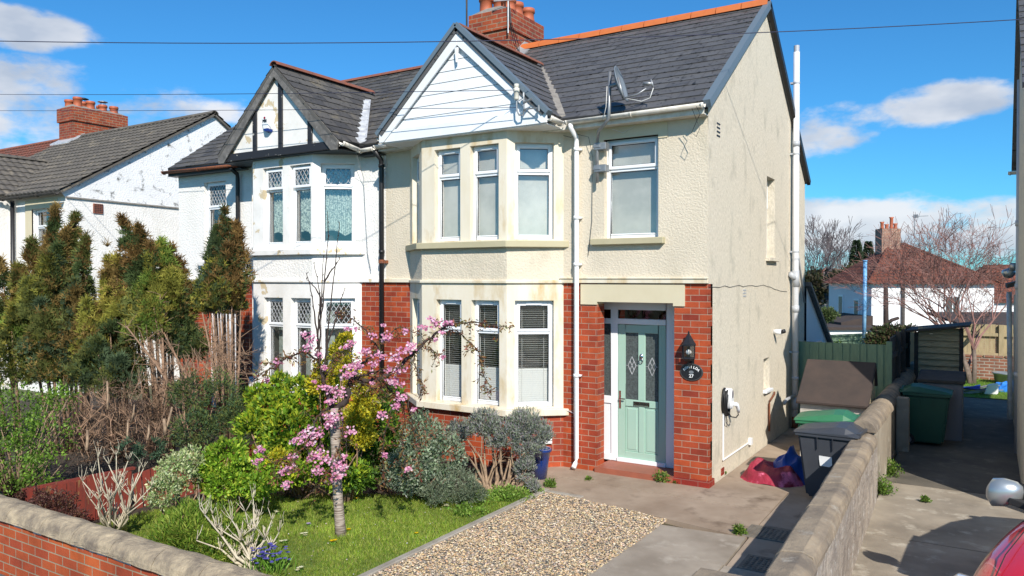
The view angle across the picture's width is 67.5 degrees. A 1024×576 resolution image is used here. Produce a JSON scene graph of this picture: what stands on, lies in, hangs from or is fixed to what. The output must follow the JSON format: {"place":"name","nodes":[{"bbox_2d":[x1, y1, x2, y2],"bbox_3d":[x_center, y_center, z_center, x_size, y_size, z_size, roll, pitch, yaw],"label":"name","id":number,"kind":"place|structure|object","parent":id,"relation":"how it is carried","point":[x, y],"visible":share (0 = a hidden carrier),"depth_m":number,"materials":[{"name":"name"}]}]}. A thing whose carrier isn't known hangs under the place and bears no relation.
{"place":"outdoors","nodes":[
{"label":"outdoors","id":0,"kind":"place"},
{"bbox_2d":[0,394,532,524],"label":"garden soil","id":1,"kind":"structure","parent":0,"point":[70,474],"depth_m":11.43,"materials":[{"name":"soil"}]},
{"bbox_2d":[0,253,36,449],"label":"overgrown conifer","id":2,"kind":"object","parent":1,"relation":"on","point":[8,317],"visible":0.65,"depth_m":11.90,"materials":[{"name":"plant"}]},
{"bbox_2d":[0,379,81,498],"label":"clipped green hedge","id":3,"kind":"object","parent":1,"relation":"on","point":[27,474],"visible":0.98,"depth_m":9.39,"materials":[{"name":"green plant"}]},
{"bbox_2d":[4,199,100,454],"bbox_3d":[-7.034,0.595,12.072,2.110,4.065,1.431,0,1,32],"label":"overgrown conifer","id":4,"kind":"object","parent":1,"relation":"on","point":[51,284],"visible":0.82,"depth_m":11.88,"materials":[{"name":"plant"}]},
{"bbox_2d":[59,237,150,461],"bbox_3d":[-6.045,0.912,11.660,1.440,3.449,1.499,0,1,2],"label":"overgrown conifer","id":5,"kind":"object","parent":1,"relation":"on","point":[109,352],"visible":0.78,"depth_m":11.47,"materials":[{"name":"plant"}]},
{"bbox_2d":[22,444,268,521],"bbox_3d":[-4.365,2.421,9.553,0.162,0.565,3.188,0,1,34],"label":"broken red fence","id":6,"kind":"object","parent":1,"relation":"on","point":[73,485],"visible":0.26,"depth_m":8.90,"materials":[{"name":"wood"}]},
{"bbox_2d":[113,211,202,459],"bbox_3d":[-5.441,0.713,11.634,1.383,3.836,1.470,0,1,-12],"label":"overgrown conifer","id":7,"kind":"object","parent":1,"relation":"on","point":[155,295],"visible":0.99,"depth_m":11.67,"materials":[{"name":"plant"}]},
{"bbox_2d":[48,323,280,472],"bbox_3d":[-4.806,1.464,10.627,3.151,1.920,1.945,0,1,-10],"label":"dead brushwood","id":8,"kind":"object","parent":1,"relation":"on","point":[112,411],"visible":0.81,"depth_m":10.49,"materials":[{"name":"plant"}]},
{"bbox_2d":[85,381,172,450],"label":"pruned conifer stumps","id":9,"kind":"object","parent":8,"relation":"on","point":[165,426],"visible":0.99,"depth_m":9.88,"materials":[{"name":"beige wood"}]},
{"bbox_2d":[114,435,147,465],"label":"dark conifer tuft","id":10,"kind":"object","parent":8,"relation":"on","point":[138,451],"visible":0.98,"depth_m":9.76,"materials":[{"name":"plant"}]},
{"bbox_2d":[147,436,168,460],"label":"dark conifer tuft","id":11,"kind":"object","parent":8,"relation":"on","point":[159,452],"visible":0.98,"depth_m":9.89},
{"bbox_2d":[155,303,211,451],"bbox_3d":[-5.139,1.340,11.877,0.994,2.578,0.864,0,1,32],"label":"overgrown conifer","id":12,"kind":"object","parent":1,"relation":"on","point":[193,340],"visible":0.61,"depth_m":11.73,"materials":[{"name":"plant"}]},
{"bbox_2d":[164,365,251,493],"bbox_3d":[-4.037,1.825,10.296,1.281,1.654,1.167,0,1,-18],"label":"dark conifer tuft","id":13,"kind":"object","parent":1,"relation":"on","point":[231,411],"visible":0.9,"depth_m":10.14,"materials":[{"name":"plant"}]},
{"bbox_2d":[187,202,257,448],"bbox_3d":[-4.579,0.617,12.195,1.115,4.015,1.085,0,1,-15],"label":"overgrown conifer","id":14,"kind":"object","parent":1,"relation":"on","point":[223,281],"visible":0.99,"depth_m":12.08,"materials":[{"name":"plant"}]},
{"bbox_2d":[342,385,406,494],"bbox_3d":[-1.744,1.948,9.838,0.877,1.424,1.381,0,1,32],"label":"glossy green shrub","id":15,"kind":"object","parent":1,"relation":"on","point":[370,481],"visible":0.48,"depth_m":9.71,"materials":[{"name":"green plant"}]},
{"bbox_2d":[449,481,544,517],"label":"ground cover plants","id":16,"kind":"object","parent":1,"relation":"on","point":[506,494],"visible":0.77,"depth_m":9.51,"materials":[{"name":"green plant"}]},
{"bbox_2d":[444,404,556,495],"bbox_3d":[-0.149,2.111,10.052,1.524,1.236,0.690,0,1,16],"label":"old lavender bush","id":17,"kind":"object","parent":1,"relation":"on","point":[528,423],"visible":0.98,"depth_m":9.92,"materials":[{"name":"plant"}]},
{"bbox_2d":[96,491,534,575],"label":"lawn","id":18,"kind":"structure","parent":0,"point":[342,547],"depth_m":8.27,"materials":[{"name":"plant"}]},
{"bbox_2d":[14,485,91,520],"bbox_3d":[-4.851,2.387,8.027,1.090,0.594,0.582,0,1,32],"label":"purple barberry","id":19,"kind":"object","parent":18,"relation":"on","point":[62,506],"visible":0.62,"depth_m":8.00,"materials":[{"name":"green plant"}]},
{"bbox_2d":[79,439,155,531],"bbox_3d":[-4.178,2.123,7.993,0.838,1.128,0.574,0,1,32],"label":"bleached dead bush","id":20,"kind":"object","parent":18,"relation":"on","point":[124,518],"visible":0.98,"depth_m":8.06,"materials":[{"name":"plant"}]},
{"bbox_2d":[143,443,206,525],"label":"variegated shrub","id":21,"kind":"object","parent":18,"relation":"on","point":[166,481],"visible":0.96,"depth_m":8.38,"materials":[{"name":"green plant"}]},
{"bbox_2d":[147,495,261,563],"bbox_3d":[-3.085,2.393,7.706,1.271,0.662,0.971,0,1,-2],"label":"green heath mound","id":22,"kind":"object","parent":18,"relation":"on","point":[167,532],"visible":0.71,"depth_m":7.52,"materials":[{"name":"green plant"}]},
{"bbox_2d":[190,435,281,514],"bbox_3d":[-3.158,2.187,8.847,1.071,0.966,0.823,0,1,-3],"label":"choisya bush","id":23,"kind":"object","parent":18,"relation":"on","point":[233,479],"visible":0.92,"depth_m":8.71,"materials":[{"name":"green plant"}]},
{"bbox_2d":[196,483,283,570],"bbox_3d":[-2.646,2.315,7.497,0.879,0.763,0.579,0,1,11],"label":"bleached dead bush","id":24,"kind":"object","parent":18,"relation":"on","point":[237,559],"visible":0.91,"depth_m":7.37,"materials":[{"name":"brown wood"}]},
{"bbox_2d":[243,542,297,574],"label":"bluebell clump","id":25,"kind":"object","parent":18,"relation":"on","point":[262,558],"visible":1,"depth_m":7.21,"materials":[{"name":"blue plant"}]},
{"bbox_2d":[227,368,370,500],"bbox_3d":[-2.628,1.843,9.539,1.787,1.640,1.284,0,1,-3],"label":"mixed green gold shrub","id":26,"kind":"object","parent":18,"relation":"on","point":[265,423],"visible":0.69,"depth_m":9.41,"materials":[{"name":"green plant"}]},
{"bbox_2d":[264,330,382,502],"bbox_3d":[-2.267,1.591,9.335,1.417,2.151,0.767,0,1,-12],"label":"golden euonymus","id":27,"kind":"object","parent":18,"relation":"on","point":[361,411],"visible":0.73,"depth_m":9.33,"materials":[{"name":"yellow plant"}]},
{"bbox_2d":[251,211,514,536],"bbox_3d":[-1.392,0.930,8.498,2.800,3.506,1.273,0,1,-13],"label":"pink blossom cherry","id":28,"kind":"object","parent":18,"relation":"on","point":[336,438],"visible":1,"depth_m":8.21,"materials":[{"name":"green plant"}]},
{"bbox_2d":[379,406,468,500],"bbox_3d":[-1.100,2.069,9.613,1.154,1.189,0.986,0,1,1],"label":"grey leaved bush","id":29,"kind":"object","parent":18,"relation":"on","point":[434,448],"visible":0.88,"depth_m":9.49,"materials":[{"name":"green plant"}]},
{"bbox_2d":[418,466,489,507],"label":"grey shrub","id":30,"kind":"object","parent":18,"relation":"on","point":[465,492],"visible":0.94,"depth_m":9.22,"materials":[{"name":"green plant"}]},
{"bbox_2d":[1,386,1002,527],"bbox_3d":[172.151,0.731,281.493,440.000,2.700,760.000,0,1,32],"label":"ground","id":31,"kind":"structure","parent":0,"point":[33,393],"depth_m":18.35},
{"bbox_2d":[0,96,230,394],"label":"white house with grey tiled roof","id":32,"kind":"structure","parent":31,"relation":"on","point":[98,167],"depth_m":20.24,"materials":[{"name":"paint"}]},
{"bbox_2d":[37,209,49,245],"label":"window","id":33,"kind":"structure","parent":32,"relation":"in","point":[41,220],"depth_m":19.28,"materials":[{"name":"white plastic"}]},
{"bbox_2d":[0,494,271,575],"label":"front garden wall","id":34,"kind":"structure","parent":31,"relation":"on","point":[36,540],"depth_m":6.58,"materials":[{"name":"brick"}]},
{"bbox_2d":[161,60,422,438],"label":"white semi detached house","id":35,"kind":"structure","parent":31,"relation":"on","point":[288,183],"depth_m":13.60,"materials":[{"name":"paint"}]},
{"bbox_2d":[208,181,225,242],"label":"window","id":36,"kind":"structure","parent":35,"relation":"in","point":[216,190],"depth_m":15.65,"materials":[{"name":"white plastic"}]},
{"bbox_2d":[266,168,282,245],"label":"window","id":37,"kind":"structure","parent":35,"relation":"in","point":[274,177],"depth_m":13.98,"materials":[{"name":"white plastic"}]},
{"bbox_2d":[268,297,282,379],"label":"window","id":38,"kind":"structure","parent":35,"relation":"in","point":[275,305],"depth_m":14.02,"materials":[{"name":"white plastic"}]},
{"bbox_2d":[293,165,339,244],"bbox_3d":[-3.511,-1.457,13.687,0.600,1.480,0.618,0,1,32],"label":"window","id":39,"kind":"structure","parent":35,"relation":"in","point":[301,174],"depth_m":13.60,"materials":[{"name":"white plastic"}]},
{"bbox_2d":[295,298,339,384],"bbox_3d":[-3.504,0.942,13.729,0.580,1.620,0.588,0,1,32],"label":"window","id":40,"kind":"structure","parent":35,"relation":"in","point":[302,305],"depth_m":13.70,"materials":[{"name":"white plastic"}]},
{"bbox_2d":[321,164,354,244],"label":"window","id":41,"kind":"structure","parent":35,"relation":"in","point":[337,187],"depth_m":13.48,"materials":[{"name":"white plastic"}]},
{"bbox_2d":[322,298,354,385],"bbox_3d":[-3.051,0.943,13.667,0.660,1.620,0.588,0,1,-6],"label":"window","id":42,"kind":"structure","parent":35,"relation":"in","point":[349,303],"depth_m":13.40,"materials":[{"name":"white plastic"}]},
{"bbox_2d":[358,488,583,575],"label":"concrete edging","id":43,"kind":"object","parent":31,"relation":"on","point":[400,558],"visible":0.46,"depth_m":8.23,"materials":[{"name":"concrete"}]},
{"bbox_2d":[373,0,810,487],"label":"cream semi detached house","id":44,"kind":"structure","parent":31,"relation":"on","point":[645,254],"depth_m":11.29,"materials":[{"name":"paint"}]},
{"bbox_2d":[417,299,459,393],"bbox_3d":[-1.213,0.947,12.496,0.564,1.640,0.602,2,2,70],"label":"window","id":45,"kind":"structure","parent":44,"relation":"in","point":[457,307],"depth_m":12.32,"materials":[{"name":"white plastic"}]},
{"bbox_2d":[438,149,459,240],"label":"window","id":46,"kind":"structure","parent":44,"relation":"in","point":[448,160],"depth_m":11.88,"materials":[{"name":"glass"}]},
{"bbox_2d":[440,299,461,401],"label":"window","id":47,"kind":"structure","parent":44,"relation":"in","point":[450,374],"depth_m":11.91,"materials":[{"name":"white plastic"}]},
{"bbox_2d":[474,144,498,239],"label":"window","id":48,"kind":"structure","parent":44,"relation":"in","point":[486,158],"depth_m":11.51,"materials":[{"name":"glass"}]},
{"bbox_2d":[475,300,524,405],"bbox_3d":[-0.208,0.958,11.662,0.580,1.640,0.602,0,1,32],"label":"window","id":49,"kind":"structure","parent":44,"relation":"in","point":[487,310],"depth_m":11.56,"materials":[{"name":"white plastic"}]},
{"bbox_2d":[513,83,539,115],"bbox_3d":[0.214,-2.636,10.671,0.410,0.450,0.146,0,1,32],"label":"wire bracket with insulator","id":50,"kind":"object","parent":44,"relation":"attached to","point":[516,89],"visible":1,"depth_m":10.69,"materials":[{"name":"beige ceramic"}]},
{"bbox_2d":[0,90,507,94],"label":"overhead wire","id":51,"kind":"object","parent":50,"relation":"attached to","point":[252,93],"visible":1,"depth_m":13.80,"materials":[{"name":"black"}]},
{"bbox_2d":[0,107,515,110],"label":"overhead wire","id":52,"kind":"object","parent":50,"relation":"attached to","point":[295,109],"visible":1,"depth_m":12.57,"materials":[{"name":"black"}]},
{"bbox_2d":[515,301,552,406],"bbox_3d":[0.291,0.959,11.554,0.650,1.640,0.602,0,1,-6],"label":"window","id":53,"kind":"structure","parent":44,"relation":"in","point":[534,381],"depth_m":11.38,"materials":[{"name":"white plastic"}]},
{"bbox_2d":[515,143,552,238],"bbox_3d":[0.314,-1.416,11.294,0.570,1.417,0.138,0,1,-6],"label":"window","id":54,"kind":"structure","parent":44,"relation":"in","point":[533,162],"depth_m":11.34,"materials":[{"name":"glass"}]},
{"bbox_2d":[593,66,653,182],"bbox_3d":[1.419,-2.240,10.431,0.412,1.525,0.988,-1,1,-39],"label":"satellite dish","id":55,"kind":"object","parent":44,"relation":"attached to","point":[619,83],"visible":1,"depth_m":10.45,"materials":[{"name":"metal"}]},
{"bbox_2d":[607,136,657,237],"bbox_3d":[1.716,-1.394,10.759,0.810,1.407,0.138,0,1,32],"label":"window","id":56,"kind":"structure","parent":44,"relation":"in","point":[632,176],"depth_m":10.82,"materials":[{"name":"glass"}]},
{"bbox_2d":[618,324,665,462],"bbox_3d":[1.872,1.511,11.092,0.740,1.965,0.095,0,1,32],"label":"front door","id":57,"kind":"structure","parent":44,"relation":"in","point":[641,348],"depth_m":11.09,"materials":[{"name":"green wood"}]},
{"bbox_2d":[681,331,695,365],"bbox_3d":[2.337,0.806,10.138,0.200,0.480,0.187,0,1,32],"label":"wall lantern","id":58,"kind":"object","parent":44,"relation":"attached to","point":[690,344],"depth_m":10.10,"materials":[{"name":"black paint"}]},
{"bbox_2d":[680,364,702,380],"bbox_3d":[2.389,1.120,10.206,0.316,0.236,0.023,0,1,32],"label":"oval house sign","id":59,"kind":"object","parent":44,"relation":"attached to","point":[693,372],"visible":1,"depth_m":10.19,"materials":[{"name":"grey"}]},
{"bbox_2d":[721,388,752,460],"bbox_3d":[3.363,1.900,11.184,0.196,1.047,1.526,0,1,32],"label":"electric car charger","id":60,"kind":"object","parent":44,"relation":"attached to","point":[728,403],"visible":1,"depth_m":10.63,"materials":[{"name":"white"}]},
{"bbox_2d":[692,567,740,575],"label":"stub of front wall","id":61,"kind":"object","parent":31,"relation":"on","point":[701,571],"visible":1,"depth_m":5.25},
{"bbox_2d":[804,282,832,342],"bbox_3d":[5.553,1.260,17.206,2.720,2.800,2.800,0,1,32],"label":"annex","id":62,"kind":"object","parent":31,"relation":"on","point":[816,329],"visible":0.2,"depth_m":16.01,"materials":[{"name":"stone"}]},
{"bbox_2d":[763,433,877,575],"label":"boundary wall","id":63,"kind":"structure","parent":31,"relation":"on","point":[825,537],"depth_m":6.67,"materials":[{"name":"stone"}]},
{"bbox_2d":[821,306,840,323],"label":"background shrubbery","id":64,"kind":"object","parent":31,"relation":"on","point":[830,314],"visible":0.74,"depth_m":39.74,"materials":[{"name":"green plant"}]},
{"bbox_2d":[804,260,859,305],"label":"background shrubbery","id":65,"kind":"object","parent":31,"relation":"on","point":[815,276],"visible":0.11,"depth_m":57.22,"materials":[{"name":"green plant"}]},
{"bbox_2d":[805,233,863,270],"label":"bare tree","id":66,"kind":"object","parent":31,"relation":"on","point":[838,261],"visible":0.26,"depth_m":63.64,"materials":[{"name":"plant"}]},
{"bbox_2d":[805,215,865,280],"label":"bare tree","id":67,"kind":"object","parent":31,"relation":"on","point":[829,244],"visible":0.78,"depth_m":57.80,"materials":[{"name":"plant"}]},
{"bbox_2d":[831,333,866,343],"bbox_3d":[10.465,2.240,24.007,1.800,1.674,0.077,0,1,0],"label":"pale green panel fence","id":68,"kind":"object","parent":31,"relation":"on","point":[851,338],"visible":0.16,"depth_m":24.00,"materials":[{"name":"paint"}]},
{"bbox_2d":[848,239,862,265],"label":"cypress tree","id":69,"kind":"object","parent":31,"relation":"on","point":[852,258],"visible":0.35,"depth_m":57.80,"materials":[{"name":"green plant"}]},
{"bbox_2d":[862,260,867,343],"bbox_3d":[9.666,0.390,21.002,0.127,2.304,0.157,0,1,32],"label":"blue metal pole","id":70,"kind":"object","parent":31,"relation":"on","point":[864,297],"visible":0.83,"depth_m":20.96,"materials":[{"name":"metal"}]},
{"bbox_2d":[853,361,915,497],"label":"rendered wall with round coping","id":71,"kind":"structure","parent":31,"relation":"on","point":[877,417],"depth_m":10.69,"materials":[{"name":"concrete"}]},
{"bbox_2d":[896,396,909,453],"bbox_3d":[6.288,2.215,12.336,0.180,0.910,0.200,0,1,32],"label":"square concrete post","id":72,"kind":"object","parent":31,"relation":"on","point":[902,424],"visible":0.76,"depth_m":12.25,"materials":[{"name":"concrete"}]},
{"bbox_2d":[823,217,1003,334],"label":"white house with red hipped roof","id":73,"kind":"structure","parent":31,"relation":"on","point":[841,302],"depth_m":46.09,"materials":[{"name":"paint"}]},
{"bbox_2d":[929,312,1013,352],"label":"dark roofed outbuilding","id":74,"kind":"structure","parent":31,"relation":"on","point":[1001,317],"depth_m":30.76,"materials":[{"name":"brown"}]},
{"bbox_2d":[963,354,1006,379],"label":"old brick garden wall","id":75,"kind":"structure","parent":31,"relation":"on","point":[987,365],"depth_m":20.93,"materials":[{"name":"brick"}]},
{"bbox_2d":[963,324,1012,356],"bbox_3d":[15.289,1.672,19.886,6.800,1.310,0.115,0,1,32],"label":"pale wooden fence","id":76,"kind":"object","parent":75,"relation":"on","point":[993,339],"visible":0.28,"depth_m":21.20,"materials":[{"name":"wood"}]},
{"bbox_2d":[978,265,1015,311],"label":"house with brown roof","id":77,"kind":"structure","parent":31,"relation":"on","point":[1002,304],"depth_m":58.98,"materials":[{"name":"red tile"}]},
{"bbox_2d":[1001,0,1023,483],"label":"neighbour house","id":78,"kind":"structure","parent":31,"relation":"on","point":[1015,382],"depth_m":11.97,"materials":[{"name":"stone"}]},
{"bbox_2d":[0,19,1021,43],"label":"overhead wire","id":79,"kind":"object","parent":78,"relation":"attached to","point":[510,40],"visible":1,"depth_m":10.00,"materials":[{"name":"black"}]},
{"bbox_2d":[0,0,1015,269],"label":"sky","id":80,"kind":"structure","parent":0,"point":[898,122],"materials":[{"name":"blue"}]},
{"bbox_2d":[369,492,666,575],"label":"gravel bed","id":81,"kind":"object","parent":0,"point":[511,554],"visible":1,"depth_m":7.95,"materials":[{"name":"gravel"}]},
{"bbox_2d":[510,475,769,540],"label":"front path","id":82,"kind":"structure","parent":0,"point":[694,514],"depth_m":9.30,"materials":[{"name":"concrete"}]},
{"bbox_2d":[532,446,551,479],"bbox_3d":[0.387,2.424,10.614,0.330,0.410,0.330,0,1,32],"label":"blue glazed plant pot","id":83,"kind":"object","parent":82,"relation":"on","point":[541,470],"visible":0.57,"depth_m":10.51,"materials":[{"name":"blue"}]},
{"bbox_2d":[587,546,722,575],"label":"driveway slab","id":84,"kind":"structure","parent":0,"point":[633,561],"depth_m":7.36,"materials":[{"name":"concrete"}]},
{"bbox_2d":[547,467,787,512],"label":"front path","id":85,"kind":"structure","parent":0,"point":[751,498],"depth_m":9.99,"materials":[{"name":"concrete"}]},
{"bbox_2d":[631,524,745,566],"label":"driveway slab","id":86,"kind":"structure","parent":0,"point":[717,548],"depth_m":7.98,"materials":[{"name":"concrete"}]},
{"bbox_2d":[720,565,764,575],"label":"driveway slab","id":87,"kind":"structure","parent":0,"point":[734,570],"depth_m":7.21,"materials":[{"name":"concrete"}]},
{"bbox_2d":[727,525,791,567],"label":"driveway slab","id":88,"kind":"structure","parent":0,"point":[761,547],"depth_m":7.81,"materials":[{"name":"concrete"}]},
{"bbox_2d":[737,554,772,572],"bbox_3d":[2.487,2.666,7.335,0.560,0.029,0.420,0,1,32],"label":"inspection cover","id":89,"kind":"object","parent":88,"relation":"on","point":[755,563],"visible":0.54,"depth_m":7.39,"materials":[{"name":"metal"}]},
{"bbox_2d":[742,524,790,542],"bbox_3d":[2.809,2.655,8.265,0.560,0.029,0.420,0,1,32],"label":"inspection cover","id":90,"kind":"object","parent":88,"relation":"on","point":[768,533],"visible":0.83,"depth_m":8.27,"materials":[{"name":"metal"}]},
{"bbox_2d":[760,493,812,529],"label":"front path","id":91,"kind":"structure","parent":0,"point":[787,511],"depth_m":9.04,"materials":[{"name":"concrete"}]},
{"bbox_2d":[793,421,867,495],"bbox_3d":[3.996,2.158,9.583,0.770,0.988,0.615,1,1,36],"label":"wheelie bin","id":92,"kind":"object","parent":91,"relation":"on","point":[822,445],"visible":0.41,"depth_m":9.43,"materials":[{"name":"black plastic"}]},
{"bbox_2d":[716,427,895,496],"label":"side path","id":93,"kind":"structure","parent":0,"point":[778,446],"depth_m":11.71,"materials":[{"name":"concrete"}]},
{"bbox_2d":[740,445,804,487],"bbox_3d":[3.709,2.407,10.547,1.109,0.457,0.872,0,1,32],"label":"crumpled rubble bag","id":94,"kind":"object","parent":93,"relation":"on","point":[784,470],"visible":0.84,"depth_m":10.38,"materials":[{"name":"plastic"}]},
{"bbox_2d":[794,409,859,426],"bbox_3d":[4.220,2.130,10.242,0.770,1.029,0.615,0,1,30],"label":"wheelie bin","id":95,"kind":"object","parent":93,"relation":"on","point":[831,415],"visible":0.2,"depth_m":10.08,"materials":[{"name":"green plastic"}]},
{"bbox_2d":[798,326,910,423],"bbox_3d":[7.347,1.699,14.844,1.548,1.780,3.967,1,1,56],"label":"green board fence","id":96,"kind":"object","parent":93,"relation":"on","point":[891,358],"visible":0.42,"depth_m":13.96,"materials":[{"name":"paint"}]},
{"bbox_2d":[877,473,897,494],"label":"weed clump","id":97,"kind":"object","parent":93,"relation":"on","point":[883,486],"visible":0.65,"depth_m":9.82,"materials":[{"name":"green plant"}]},
{"bbox_2d":[796,359,877,455],"bbox_3d":[5.107,1.873,12.037,1.030,1.500,1.100,0,1,32],"label":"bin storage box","id":98,"kind":"object","parent":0,"point":[833,384],"visible":0.52,"depth_m":11.87,"materials":[{"name":"brown plastic"}]},
{"bbox_2d":[851,534,987,575],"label":"neighbour driveway","id":99,"kind":"structure","parent":0,"point":[878,555],"depth_m":7.55,"materials":[{"name":"concrete"}]},
{"bbox_2d":[866,482,1023,552],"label":"neighbour driveway","id":100,"kind":"structure","parent":0,"point":[965,520],"depth_m":8.84,"materials":[{"name":"concrete"}]},
{"bbox_2d":[885,438,1020,493],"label":"neighbour driveway","id":101,"kind":"structure","parent":0,"point":[970,465],"depth_m":11.41,"materials":[{"name":"concrete"}]},
{"bbox_2d":[899,383,953,444],"bbox_3d":[6.938,2.108,12.837,0.770,1.008,0.615,0,1,32],"label":"wheelie bin","id":102,"kind":"object","parent":101,"relation":"on","point":[929,407],"visible":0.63,"depth_m":12.62,"materials":[{"name":"green plastic"}]},
{"bbox_2d":[917,369,965,441],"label":"grey plastic garden store","id":103,"kind":"structure","parent":101,"relation":"on","point":[955,381],"depth_m":13.07,"materials":[{"name":"grey"}]},
{"bbox_2d":[964,379,1006,399],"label":"back lawn","id":104,"kind":"structure","parent":0,"point":[984,396],"depth_m":18.11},
{"bbox_2d":[859,321,920,344],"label":"background shrubbery","id":105,"kind":"object","parent":104,"relation":"on","point":[881,335],"visible":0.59,"depth_m":19.90,"materials":[{"name":"green plant"}]},
{"bbox_2d":[821,204,1015,384],"bbox_3d":[11.795,0.104,21.047,6.392,4.875,4.542,0,1,-20],"label":"bare fruit tree","id":106,"kind":"object","parent":104,"relation":"on","point":[971,377],"visible":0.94,"depth_m":20.74,"materials":[{"name":"brown plant"}]},
{"bbox_2d":[964,383,1002,394],"bbox_3d":[11.162,2.392,18.417,1.074,0.286,0.572,0,1,32],"label":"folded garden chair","id":107,"kind":"object","parent":104,"relation":"on","point":[991,389],"visible":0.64,"depth_m":18.29,"materials":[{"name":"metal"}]},
{"bbox_2d":[963,397,1013,442],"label":"neighbour driveway","id":108,"kind":"structure","parent":0,"point":[985,419],"depth_m":14.96,"materials":[{"name":"concrete"}]},
{"bbox_2d":[906,322,971,382],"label":"timber log store","id":109,"kind":"structure","parent":108,"relation":"on","point":[945,353],"depth_m":15.17,"materials":[{"name":"wood"}]},
{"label":"neighbour driveway","id":110,"kind":"structure","parent":0,"visible":0},
{"bbox_2d":[954,478,1023,575],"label":"parked car","id":111,"kind":"object","parent":110,"relation":"on","point":[1004,556],"visible":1,"depth_m":5.58,"materials":[{"name":"red paint"}]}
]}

